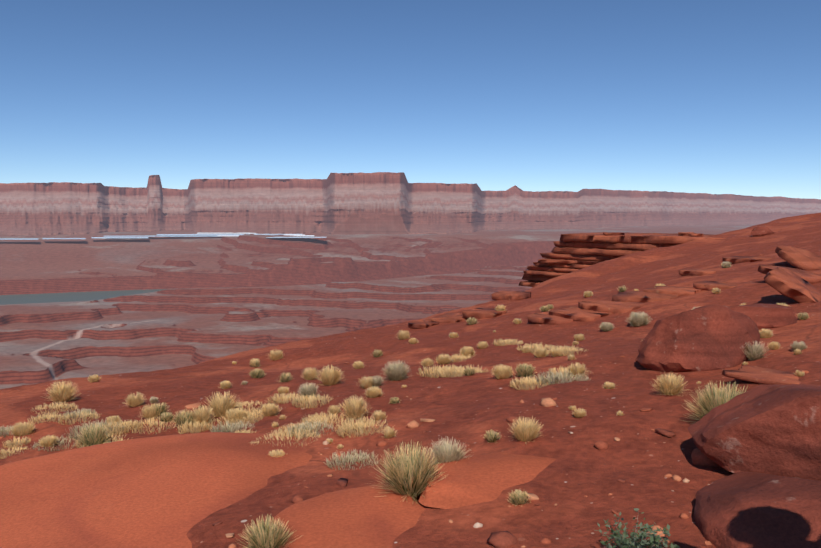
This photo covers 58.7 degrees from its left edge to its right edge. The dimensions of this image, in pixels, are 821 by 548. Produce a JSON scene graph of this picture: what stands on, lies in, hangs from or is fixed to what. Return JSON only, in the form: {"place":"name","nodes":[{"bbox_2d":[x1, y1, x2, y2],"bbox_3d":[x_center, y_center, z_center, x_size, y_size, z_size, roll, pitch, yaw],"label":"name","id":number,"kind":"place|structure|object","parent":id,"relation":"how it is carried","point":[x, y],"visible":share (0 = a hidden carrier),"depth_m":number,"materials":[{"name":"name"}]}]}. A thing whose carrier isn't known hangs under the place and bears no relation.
{"place":"outdoors","nodes":[
{"label":"outdoors","id":0,"kind":"place"},
{"bbox_2d":[0,289,166,304],"bbox_3d":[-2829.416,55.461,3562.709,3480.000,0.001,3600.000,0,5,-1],"label":"river","id":1,"kind":"structure","parent":0,"point":[50,297],"depth_m":3089.32,"materials":[{"name":"grey liquid"}]},
{"bbox_2d":[0,224,758,388],"bbox_3d":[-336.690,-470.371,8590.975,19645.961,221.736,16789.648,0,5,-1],"label":"valley","id":2,"kind":"structure","parent":0,"point":[221,296],"depth_m":3189.96,"materials":[{"name":"red stone"}]},
{"bbox_2d":[0,233,325,239],"bbox_3d":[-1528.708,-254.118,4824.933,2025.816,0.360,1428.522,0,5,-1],"label":"ponds","id":3,"kind":"structure","parent":2,"relation":"in","point":[227,234],"depth_m":4637.41,"materials":[{"name":"liquid"}]},
{"bbox_2d":[0,213,820,547],"bbox_3d":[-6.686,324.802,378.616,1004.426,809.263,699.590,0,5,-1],"label":"hill","id":4,"kind":"structure","parent":0,"point":[576,479],"depth_m":7.65,"materials":[{"name":"soil"}]},
{"bbox_2d":[0,432,555,547],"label":"sand patches","id":5,"kind":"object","parent":4,"relation":"on","point":[168,491],"visible":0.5,"depth_m":5.00,"materials":[{"name":"sand"}]},
{"bbox_2d":[0,261,807,547],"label":"vegetation","id":6,"kind":"object","parent":4,"relation":"on","point":[411,477],"visible":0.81,"depth_m":7.67,"materials":[{"name":"yellow plant"}]},
{"bbox_2d":[0,254,808,547],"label":"stones","id":7,"kind":"object","parent":4,"relation":"on","point":[504,539],"visible":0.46,"depth_m":4.80,"materials":[{"name":"red stone"}]},
{"bbox_2d":[408,232,820,384],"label":"slabs","id":8,"kind":"structure","parent":4,"relation":"on","point":[568,253],"depth_m":17.71,"materials":[{"name":"stone"}]},
{"bbox_2d":[636,226,820,547],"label":"boulders","id":9,"kind":"object","parent":4,"relation":"on","point":[762,443],"visible":0.94,"depth_m":4.35,"materials":[{"name":"stone"}]},
{"bbox_2d":[0,172,820,234],"bbox_3d":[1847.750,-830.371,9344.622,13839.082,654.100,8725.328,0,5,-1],"label":"mesa","id":10,"kind":"structure","parent":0,"point":[390,203],"depth_m":6576.28,"materials":[{"name":"red stone"}]},
{"bbox_2d":[0,0,820,198],"label":"sky","id":11,"kind":"structure","parent":0,"point":[686,96],"materials":[{"name":"blue"}]}
]}

